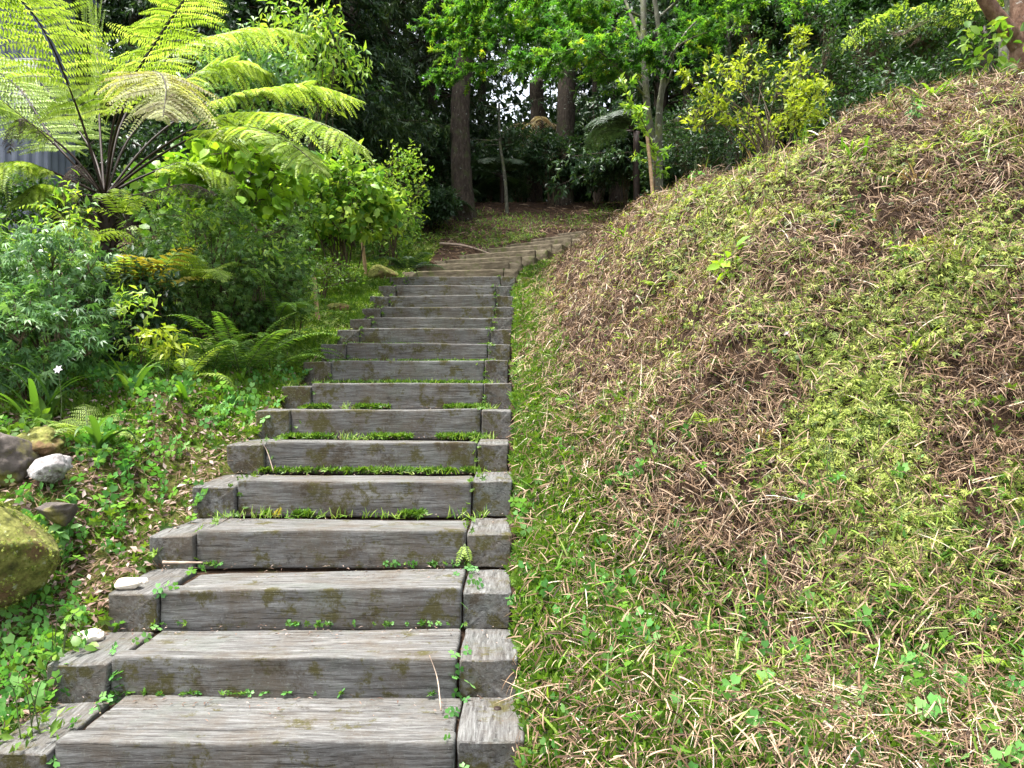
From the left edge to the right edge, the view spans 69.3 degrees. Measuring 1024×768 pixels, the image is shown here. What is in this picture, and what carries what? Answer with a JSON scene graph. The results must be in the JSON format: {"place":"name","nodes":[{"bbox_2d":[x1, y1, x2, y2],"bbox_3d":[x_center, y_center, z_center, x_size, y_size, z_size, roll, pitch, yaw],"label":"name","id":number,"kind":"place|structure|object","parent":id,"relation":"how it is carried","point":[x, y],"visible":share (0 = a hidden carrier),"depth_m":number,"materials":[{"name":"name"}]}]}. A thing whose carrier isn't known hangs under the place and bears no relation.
{"place":"outdoors","nodes":[
{"label":"outdoors","id":0,"kind":"place"},
{"bbox_2d":[0,75,1023,767],"bbox_3d":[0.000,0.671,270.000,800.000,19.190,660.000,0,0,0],"label":"ground","id":1,"kind":"structure","parent":0,"point":[630,305],"depth_m":4.86,"materials":[{"name":"plant"}]},
{"bbox_2d":[0,432,40,486],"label":"dark rock","id":2,"kind":"object","parent":1,"relation":"on","point":[18,456],"visible":0.74,"depth_m":4.50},
{"bbox_2d":[0,499,62,612],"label":"boulder","id":3,"kind":"object","parent":1,"relation":"on","point":[29,554],"visible":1,"depth_m":3.65,"materials":[{"name":"stone"}]},
{"bbox_2d":[0,678,75,752],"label":"broad weed","id":4,"kind":"object","parent":1,"relation":"on","point":[55,726],"visible":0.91,"depth_m":2.97,"materials":[{"name":"green plant"}]},
{"bbox_2d":[16,426,66,456],"bbox_3d":[-3.050,0.377,4.825,0.355,0.209,0.296,0,0,36],"label":"rock","id":5,"kind":"object","parent":1,"relation":"on","point":[39,439],"visible":0.63,"depth_m":4.74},
{"bbox_2d":[0,160,92,257],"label":"leafy bush","id":6,"kind":"object","parent":1,"relation":"on","point":[15,217],"visible":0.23,"depth_m":8.52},
{"bbox_2d":[0,362,97,426],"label":"iris clump","id":7,"kind":"object","parent":1,"relation":"on","point":[52,401],"visible":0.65,"depth_m":5.33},
{"bbox_2d":[0,0,99,264],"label":"metal shed","id":8,"kind":"structure","parent":1,"relation":"on","point":[58,161],"depth_m":12.62,"materials":[{"name":"metal"}]},
{"bbox_2d":[27,454,73,483],"bbox_3d":[-2.812,0.517,4.508,0.242,0.195,0.222,0,0,0],"label":"white rock","id":9,"kind":"object","parent":1,"relation":"on","point":[59,466],"visible":0.97,"depth_m":4.43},
{"bbox_2d":[13,609,98,678],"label":"broad weed","id":10,"kind":"object","parent":1,"relation":"on","point":[76,641],"visible":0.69,"depth_m":3.43,"materials":[{"name":"green plant"}]},
{"bbox_2d":[0,280,117,408],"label":"nandina bush","id":11,"kind":"object","parent":1,"relation":"on","point":[67,351],"visible":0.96,"depth_m":5.50,"materials":[{"name":"plant"}]},
{"bbox_2d":[28,169,104,264],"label":"leafy shoot","id":12,"kind":"object","parent":1,"relation":"on","point":[73,216],"visible":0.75,"depth_m":6.61,"materials":[{"name":"green plant"}]},
{"bbox_2d":[0,215,134,388],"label":"nandina bush","id":13,"kind":"object","parent":1,"relation":"on","point":[15,270],"visible":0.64,"depth_m":5.96,"materials":[{"name":"plant"}]},
{"bbox_2d":[39,243,199,364],"bbox_3d":[-3.714,-0.702,6.987,1.357,1.288,1.264,0,0,0],"label":"leafy bush","id":14,"kind":"object","parent":1,"relation":"on","point":[157,321],"visible":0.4,"depth_m":6.83,"materials":[{"name":"green plant"}]},
{"bbox_2d":[99,281,176,370],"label":"leafy shoot","id":15,"kind":"object","parent":1,"relation":"on","point":[124,310],"visible":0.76,"depth_m":6.32,"materials":[{"name":"green plant"}]},
{"bbox_2d":[75,0,215,224],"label":"broadleaf tree","id":16,"kind":"object","parent":1,"relation":"on","point":[116,7],"visible":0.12,"depth_m":19.10,"materials":[{"name":"green plant"}]},
{"bbox_2d":[0,356,312,733],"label":"bank clover","id":17,"kind":"object","parent":1,"relation":"on","point":[35,630],"visible":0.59,"depth_m":4.69,"materials":[{"name":"green plant"}]},
{"bbox_2d":[0,349,315,727],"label":"fallen leaves","id":18,"kind":"object","parent":1,"relation":"on","point":[90,531],"visible":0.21,"depth_m":4.54,"materials":[{"name":"plant"}]},
{"bbox_2d":[133,315,197,380],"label":"pale seedling","id":19,"kind":"object","parent":1,"relation":"on","point":[170,342],"visible":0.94,"depth_m":6.17,"materials":[{"name":"yellow plant"}]},
{"bbox_2d":[0,333,338,739],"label":"bank weeds","id":20,"kind":"object","parent":1,"relation":"on","point":[107,618],"visible":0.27,"depth_m":4.53,"materials":[{"name":"green plant"}]},
{"bbox_2d":[121,336,238,391],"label":"fern","id":21,"kind":"object","parent":1,"relation":"on","point":[190,363],"visible":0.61,"depth_m":6.55,"materials":[{"name":"green plant"}]},
{"bbox_2d":[114,139,250,310],"bbox_3d":[-4.593,-2.102,10.259,1.849,2.470,1.631,0,0,-20],"label":"leaved shrub","id":22,"kind":"object","parent":1,"relation":"on","point":[152,182],"visible":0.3,"depth_m":9.92,"materials":[{"name":"green plant"}]},
{"bbox_2d":[0,0,373,259],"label":"tree fern","id":23,"kind":"object","parent":1,"relation":"on","point":[178,90],"visible":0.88,"depth_m":7.97,"materials":[{"name":"green plant"}]},
{"bbox_2d":[75,0,316,248],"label":"broadleaf tree","id":24,"kind":"object","parent":1,"relation":"on","point":[142,136],"visible":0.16,"depth_m":15.57,"materials":[{"name":"green plant"}]},
{"bbox_2d":[157,252,251,282],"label":"fern","id":25,"kind":"object","parent":1,"relation":"on","point":[203,272],"visible":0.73,"depth_m":7.23,"materials":[{"name":"green plant"}]},
{"bbox_2d":[0,239,438,459],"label":"slope weeds","id":26,"kind":"object","parent":1,"relation":"on","point":[311,341],"visible":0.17,"depth_m":6.82,"materials":[{"name":"green plant"}]},
{"bbox_2d":[151,333,290,369],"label":"fern","id":27,"kind":"object","parent":1,"relation":"on","point":[209,364],"visible":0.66,"depth_m":6.80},
{"bbox_2d":[125,180,327,349],"bbox_3d":[-3.156,-1.215,8.081,2.077,2.078,1.796,0,0,25],"label":"fine leaved bush","id":28,"kind":"object","parent":1,"relation":"on","point":[245,315],"visible":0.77,"depth_m":7.83,"materials":[{"name":"plant"}]},
{"bbox_2d":[165,19,317,281],"bbox_3d":[-4.511,-3.777,12.252,2.672,4.494,1.771,0,0,0],"label":"climber shrub","id":29,"kind":"object","parent":1,"relation":"on","point":[277,69],"visible":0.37,"depth_m":12.07,"materials":[{"name":"plant"}]},
{"bbox_2d":[153,118,331,327],"bbox_3d":[-3.580,-2.077,9.648,1.849,2.952,1.792,0,0,-42],"label":"leaved shrub","id":30,"kind":"object","parent":1,"relation":"on","point":[283,197],"visible":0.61,"depth_m":9.40,"materials":[{"name":"green plant"}]},
{"bbox_2d":[139,311,346,373],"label":"fern","id":31,"kind":"object","parent":1,"relation":"on","point":[247,361],"visible":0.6,"depth_m":6.93,"materials":[{"name":"plant"}]},
{"bbox_2d":[183,179,327,264],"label":"leafy bush","id":32,"kind":"object","parent":1,"relation":"on","point":[298,215],"visible":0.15,"depth_m":10.32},
{"bbox_2d":[201,229,320,345],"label":"fine leaved bush","id":33,"kind":"object","parent":1,"relation":"on","point":[279,296],"visible":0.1,"depth_m":8.35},
{"bbox_2d":[0,695,524,767],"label":"timber step","id":34,"kind":"object","parent":1,"relation":"on","point":[128,732],"visible":0.95,"depth_m":2.94,"materials":[{"name":"wood"}]},
{"bbox_2d":[46,559,483,767],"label":"weeds","id":35,"kind":"object","parent":1,"relation":"on","point":[453,712],"visible":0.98,"depth_m":3.41,"materials":[{"name":"green plant"}]},
{"bbox_2d":[86,224,445,430],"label":"slope grass","id":36,"kind":"structure","parent":1,"relation":"on","point":[358,305],"depth_m":10.51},
{"bbox_2d":[161,0,400,249],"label":"broadleaf tree","id":37,"kind":"object","parent":1,"relation":"on","point":[243,10],"visible":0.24,"depth_m":15.89,"materials":[{"name":"green plant"}]},
{"bbox_2d":[47,628,518,703],"bbox_3d":[-1.028,1.343,3.541,2.117,0.236,0.476,0,0,0],"label":"timber step","id":38,"kind":"object","parent":1,"relation":"on","point":[364,664],"visible":0.77,"depth_m":3.33,"materials":[{"name":"wood"}]},
{"bbox_2d":[108,568,511,631],"bbox_3d":[-1.034,1.161,4.035,2.066,0.239,0.522,0,0,0],"label":"timber step","id":39,"kind":"object","parent":1,"relation":"on","point":[249,601],"visible":0.84,"depth_m":3.80,"materials":[{"name":"wood"}]},
{"bbox_2d":[180,0,439,246],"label":"conifer tree","id":40,"kind":"object","parent":1,"relation":"on","point":[390,113],"visible":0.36,"depth_m":17.05,"materials":[{"name":"green plant"}]},
{"bbox_2d":[236,0,384,269],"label":"climber shrub","id":41,"kind":"object","parent":1,"relation":"on","point":[321,72],"visible":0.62,"depth_m":13.47,"materials":[{"name":"green plant"}]},
{"bbox_2d":[110,235,530,697],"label":"step weeds","id":42,"kind":"object","parent":1,"relation":"on","point":[304,513],"visible":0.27,"depth_m":5.97,"materials":[{"name":"green plant"}]},
{"bbox_2d":[277,251,370,297],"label":"leafy bush","id":43,"kind":"object","parent":1,"relation":"on","point":[335,276],"visible":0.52,"depth_m":11.15,"materials":[{"name":"green plant"}]},
{"bbox_2d":[247,138,411,284],"bbox_3d":[-2.959,-2.710,12.175,2.734,2.364,2.119,0,0,0],"label":"hydrangea shrub","id":44,"kind":"object","parent":1,"relation":"on","point":[380,210],"visible":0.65,"depth_m":11.88,"materials":[{"name":"green plant"}]},
{"bbox_2d":[149,518,511,568],"bbox_3d":[-1.056,0.967,4.571,2.112,0.240,0.570,0,0,0],"label":"timber step","id":45,"kind":"object","parent":1,"relation":"on","point":[300,543],"visible":0.91,"depth_m":4.32,"materials":[{"name":"wood"}]},
{"bbox_2d":[192,472,511,518],"bbox_3d":[-1.046,0.760,5.137,2.098,0.257,0.593,0,0,0],"label":"timber step","id":46,"kind":"object","parent":1,"relation":"on","point":[391,494],"visible":0.81,"depth_m":4.88,"materials":[{"name":"wood"}]},
{"bbox_2d":[207,308,499,519],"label":"grass","id":47,"kind":"structure","parent":1,"relation":"on","point":[378,472],"depth_m":5.42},
{"bbox_2d":[75,201,632,262],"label":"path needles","id":48,"kind":"object","parent":1,"relation":"on","point":[499,237],"visible":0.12,"depth_m":19.28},
{"bbox_2d":[79,200,632,253],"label":"path grass","id":49,"kind":"structure","parent":1,"relation":"on","point":[497,225],"depth_m":19.38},
{"bbox_2d":[308,106,405,246],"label":"undergrowth bush","id":50,"kind":"object","parent":1,"relation":"on","point":[359,130],"visible":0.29,"depth_m":16.64,"materials":[{"name":"green plant"}]},
{"bbox_2d":[226,439,508,474],"bbox_3d":[-1.067,0.552,5.763,2.098,0.250,0.586,0,0,0],"label":"timber step","id":51,"kind":"object","parent":1,"relation":"on","point":[250,456],"visible":0.84,"depth_m":5.50,"materials":[{"name":"wood"}]},
{"bbox_2d":[256,408,511,440],"bbox_3d":[-1.051,0.336,6.357,2.115,0.267,0.596,0,0,0],"label":"timber step","id":52,"kind":"object","parent":1,"relation":"on","point":[424,424],"visible":0.84,"depth_m":6.10,"materials":[{"name":"wood"}]},
{"bbox_2d":[355,138,434,264],"bbox_3d":[-2.284,-3.472,14.423,1.600,2.514,1.277,0,0,0],"label":"pale sapling","id":53,"kind":"object","parent":1,"relation":"on","point":[414,210],"visible":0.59,"depth_m":14.39,"materials":[{"name":"green plant"}]},
{"bbox_2d":[282,383,511,409],"bbox_3d":[-1.047,0.118,7.016,2.098,0.257,0.581,0,0,0],"label":"timber step","id":54,"kind":"object","parent":1,"relation":"on","point":[412,396],"visible":0.78,"depth_m":6.75,"materials":[{"name":"wood"}]},
{"bbox_2d":[363,87,446,185],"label":"undergrowth bush","id":55,"kind":"object","parent":1,"relation":"on","point":[424,152],"visible":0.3,"depth_m":20.88,"materials":[{"name":"green plant"}]},
{"bbox_2d":[303,360,507,385],"bbox_3d":[-1.071,-0.104,7.715,2.068,0.279,0.576,0,0,0],"label":"timber step","id":56,"kind":"object","parent":1,"relation":"on","point":[345,370],"visible":0.65,"depth_m":7.45,"materials":[{"name":"wood"}]},
{"bbox_2d":[339,0,480,189],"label":"conifer tree","id":57,"kind":"object","parent":1,"relation":"on","point":[424,62],"visible":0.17,"depth_m":22.47,"materials":[{"name":"green plant"}]},
{"bbox_2d":[321,343,510,364],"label":"timber step","id":58,"kind":"object","parent":1,"relation":"on","point":[399,351],"visible":0.66,"depth_m":8.10,"materials":[{"name":"wood"}]},
{"bbox_2d":[337,328,510,344],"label":"timber step","id":59,"kind":"object","parent":1,"relation":"on","point":[434,335],"visible":0.65,"depth_m":8.80,"materials":[{"name":"wood"}]},
{"bbox_2d":[350,317,511,331],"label":"timber step","id":60,"kind":"object","parent":1,"relation":"on","point":[434,322],"visible":0.63,"depth_m":9.50,"materials":[{"name":"wood"}]},
{"bbox_2d":[400,180,463,232],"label":"undergrowth bush","id":61,"kind":"object","parent":1,"relation":"on","point":[440,207],"visible":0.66,"depth_m":18.73,"materials":[{"name":"green plant"}]},
{"bbox_2d":[362,307,513,319],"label":"timber step","id":62,"kind":"object","parent":1,"relation":"on","point":[459,312],"visible":0.57,"depth_m":10.20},
{"bbox_2d":[370,295,512,308],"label":"timber step","id":63,"kind":"object","parent":1,"relation":"on","point":[453,301],"visible":0.61,"depth_m":10.90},
{"bbox_2d":[379,285,510,297],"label":"timber step","id":64,"kind":"object","parent":1,"relation":"on","point":[420,290],"visible":0.63,"depth_m":11.70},
{"bbox_2d":[373,0,517,182],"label":"conifer tree","id":65,"kind":"object","parent":1,"relation":"on","point":[447,103],"visible":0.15,"depth_m":25.70,"materials":[{"name":"green plant"}]},
{"bbox_2d":[389,276,516,287],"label":"timber step","id":66,"kind":"object","parent":1,"relation":"on","point":[489,281],"visible":0.54,"depth_m":12.40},
{"bbox_2d":[362,0,582,220],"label":"tree","id":67,"kind":"object","parent":1,"relation":"on","point":[461,175],"visible":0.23,"depth_m":20.22,"materials":[{"name":"brown plant"}]},
{"bbox_2d":[471,155,548,202],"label":"tree fern","id":68,"kind":"object","parent":1,"relation":"on","point":[497,180],"visible":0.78,"depth_m":22.79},
{"bbox_2d":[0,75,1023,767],"bbox_3d":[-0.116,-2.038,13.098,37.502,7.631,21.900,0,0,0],"label":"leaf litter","id":69,"kind":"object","parent":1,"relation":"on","point":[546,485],"visible":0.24,"depth_m":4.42,"materials":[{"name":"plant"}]},
{"bbox_2d":[470,97,553,212],"bbox_3d":[-0.325,-6.250,20.795,2.903,3.420,1.446,0,0,43],"label":"slender tree","id":70,"kind":"object","parent":1,"relation":"on","point":[498,133],"visible":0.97,"depth_m":20.98,"materials":[{"name":"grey plant"}]},
{"bbox_2d":[480,116,548,201],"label":"undergrowth bush","id":71,"kind":"object","parent":1,"relation":"on","point":[512,152],"visible":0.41,"depth_m":23.70,"materials":[{"name":"green plant"}]},
{"bbox_2d":[486,46,586,202],"bbox_3d":[0.787,-8.465,24.986,3.558,5.563,3.230,0,0,-32],"label":"tree","id":72,"kind":"object","parent":1,"relation":"on","point":[537,118],"visible":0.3,"depth_m":24.79,"materials":[{"name":"brown plant"}]},
{"bbox_2d":[77,0,997,202],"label":"wood","id":73,"kind":"object","parent":1,"relation":"on","point":[551,118],"visible":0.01,"depth_m":28.67,"materials":[{"name":"green plant"}]},
{"bbox_2d":[510,0,575,205],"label":"tree","id":74,"kind":"object","parent":1,"relation":"on","point":[565,112],"visible":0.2,"depth_m":22.24,"materials":[{"name":"brown plant"}]},
{"bbox_2d":[516,122,583,206],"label":"undergrowth bush","id":75,"kind":"object","parent":1,"relation":"on","point":[540,169],"visible":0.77,"depth_m":21.81,"materials":[{"name":"green plant"}]},
{"bbox_2d":[544,0,680,202],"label":"broadleaf tree","id":76,"kind":"object","parent":1,"relation":"on","point":[614,195],"visible":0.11,"depth_m":26.73,"materials":[{"name":"green plant"}]},
{"bbox_2d":[582,109,644,203],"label":"tree fern","id":77,"kind":"object","parent":1,"relation":"on","point":[620,119],"visible":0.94,"depth_m":17.43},
{"bbox_2d":[406,0,828,194],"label":"maple tree","id":78,"kind":"object","parent":1,"relation":"on","point":[552,17],"visible":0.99,"depth_m":11.57,"materials":[{"name":"green plant"}]},
{"bbox_2d":[580,98,663,211],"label":"undergrowth bush","id":79,"kind":"object","parent":1,"relation":"on","point":[609,181],"visible":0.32,"depth_m":19.88,"materials":[{"name":"green plant"}]},
{"bbox_2d":[615,72,673,192],"bbox_3d":[1.869,-3.318,10.416,0.845,2.059,0.645,0,0,-28],"label":"sapling","id":80,"kind":"object","parent":1,"relation":"on","point":[639,115],"visible":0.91,"depth_m":10.38,"materials":[{"name":"green plant"}]},
{"bbox_2d":[544,0,762,200],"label":"broadleaf tree","id":81,"kind":"object","parent":1,"relation":"on","point":[634,6],"visible":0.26,"depth_m":19.53,"materials":[{"name":"green plant"}]},
{"bbox_2d":[502,258,831,767],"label":"stair edge weeds","id":82,"kind":"object","parent":1,"relation":"on","point":[514,370],"visible":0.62,"depth_m":3.71,"materials":[{"name":"green plant"}]},
{"bbox_2d":[633,121,732,192],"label":"undergrowth bush","id":83,"kind":"object","parent":1,"relation":"on","point":[673,173],"visible":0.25,"depth_m":15.71,"materials":[{"name":"green plant"}]},
{"bbox_2d":[643,88,761,182],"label":"dark azalea","id":84,"kind":"object","parent":1,"relation":"on","point":[687,161],"visible":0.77,"depth_m":12.30,"materials":[{"name":"green plant"}]},
{"bbox_2d":[674,39,798,168],"bbox_3d":[3.971,-4.635,13.016,2.100,2.772,1.702,0,0,0],"label":"dark azalea","id":85,"kind":"object","parent":1,"relation":"on","point":[713,73],"visible":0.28,"depth_m":12.91,"materials":[{"name":"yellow plant"}]},
{"bbox_2d":[640,0,852,197],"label":"broadleaf tree","id":86,"kind":"object","parent":1,"relation":"on","point":[690,58],"visible":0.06,"depth_m":17.87,"materials":[{"name":"green plant"}]},
{"bbox_2d":[678,38,830,160],"bbox_3d":[3.035,-3.332,9.193,1.807,1.850,1.380,0,0,0],"label":"azalea shrub","id":87,"kind":"object","parent":1,"relation":"on","point":[800,107],"visible":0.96,"depth_m":9.06,"materials":[{"name":"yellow plant"}]},
{"bbox_2d":[497,64,1023,767],"bbox_3d":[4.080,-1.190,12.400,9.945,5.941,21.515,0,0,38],"label":"dry straw","id":88,"kind":"object","parent":1,"relation":"on","point":[869,758],"visible":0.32,"depth_m":4.37,"materials":[{"name":"plant"}]},
{"bbox_2d":[500,61,1023,767],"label":"brown thatch","id":89,"kind":"object","parent":1,"relation":"on","point":[900,115],"visible":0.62,"depth_m":4.43,"materials":[{"name":"plant"}]},
{"bbox_2d":[507,232,1017,767],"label":"stair edge grass","id":90,"kind":"structure","parent":1,"relation":"on","point":[691,592],"depth_m":3.73,"materials":[{"name":"plant"}]},
{"bbox_2d":[505,384,1023,767],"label":"foreground clover","id":91,"kind":"object","parent":1,"relation":"on","point":[918,701],"visible":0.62,"depth_m":3.54,"materials":[{"name":"green plant"}]},
{"bbox_2d":[507,339,1023,767],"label":"foreground weeds","id":92,"kind":"object","parent":1,"relation":"on","point":[558,594],"visible":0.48,"depth_m":3.63,"materials":[{"name":"green plant"}]},
{"bbox_2d":[663,0,875,174],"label":"maple tree","id":93,"kind":"object","parent":1,"relation":"on","point":[674,24],"visible":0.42,"depth_m":14.24,"materials":[{"name":"green plant"}]},
{"bbox_2d":[529,79,1023,646],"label":"clubmoss","id":94,"kind":"object","parent":1,"relation":"on","point":[893,411],"depth_m":4.58,"materials":[{"name":"plant"}]},
{"bbox_2d":[530,67,1023,521],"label":"ridge grass","id":95,"kind":"structure","parent":1,"relation":"on","point":[969,153],"depth_m":5.41,"materials":[{"name":"plant"}]},
{"bbox_2d":[539,71,1023,620],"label":"bank leaves","id":96,"kind":"object","parent":1,"relation":"on","point":[795,545],"visible":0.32,"depth_m":4.78,"materials":[{"name":"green plant"}]},
{"bbox_2d":[541,86,1023,645],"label":"bank fernlets","id":97,"kind":"object","parent":1,"relation":"on","point":[787,384],"visible":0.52,"depth_m":4.89,"materials":[{"name":"plant"}]},
{"bbox_2d":[719,0,848,155],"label":"dark azalea","id":98,"kind":"object","parent":1,"relation":"on","point":[777,54],"visible":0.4,"depth_m":13.72,"materials":[{"name":"green plant"}]},
{"bbox_2d":[750,45,892,146],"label":"dark azalea","id":99,"kind":"object","parent":1,"relation":"on","point":[779,108],"visible":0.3,"depth_m":11.25,"materials":[{"name":"green plant"}]},
{"bbox_2d":[798,79,883,142],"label":"dark azalea","id":100,"kind":"object","parent":1,"relation":"on","point":[834,114],"visible":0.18,"depth_m":9.98,"materials":[{"name":"green plant"}]},
{"bbox_2d":[798,0,961,111],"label":"dark azalea","id":101,"kind":"object","parent":1,"relation":"on","point":[827,52],"visible":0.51,"depth_m":10.77,"materials":[{"name":"green plant"}]},
{"bbox_2d":[843,53,975,111],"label":"dark azalea","id":102,"kind":"object","parent":1,"relation":"on","point":[918,74],"visible":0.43,"depth_m":9.50,"materials":[{"name":"green plant"}]},
{"bbox_2d":[835,0,1002,85],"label":"maple tree","id":103,"kind":"object","parent":1,"relation":"on","point":[880,4],"visible":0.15,"depth_m":13.21,"materials":[{"name":"green plant"}]},
{"bbox_2d":[835,0,1003,78],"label":"tree fern","id":104,"kind":"object","parent":1,"relation":"on","point":[886,14],"visible":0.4,"depth_m":10.89,"materials":[{"name":"green plant"}]},
{"bbox_2d":[843,0,1001,96],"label":"dark azalea","id":105,"kind":"object","parent":1,"relation":"on","point":[930,36],"visible":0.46,"depth_m":10.28,"materials":[{"name":"green plant"}]},
{"bbox_2d":[948,16,1023,77],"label":"ridge weed","id":106,"kind":"object","parent":1,"relation":"on","point":[973,62],"visible":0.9,"depth_m":7.01,"materials":[{"name":"green plant"}]},
{"bbox_2d":[976,0,1023,73],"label":"corner tree","id":107,"kind":"object","parent":1,"relation":"on","point":[992,10],"visible":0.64,"depth_m":7.11,"materials":[{"name":"red plant"}]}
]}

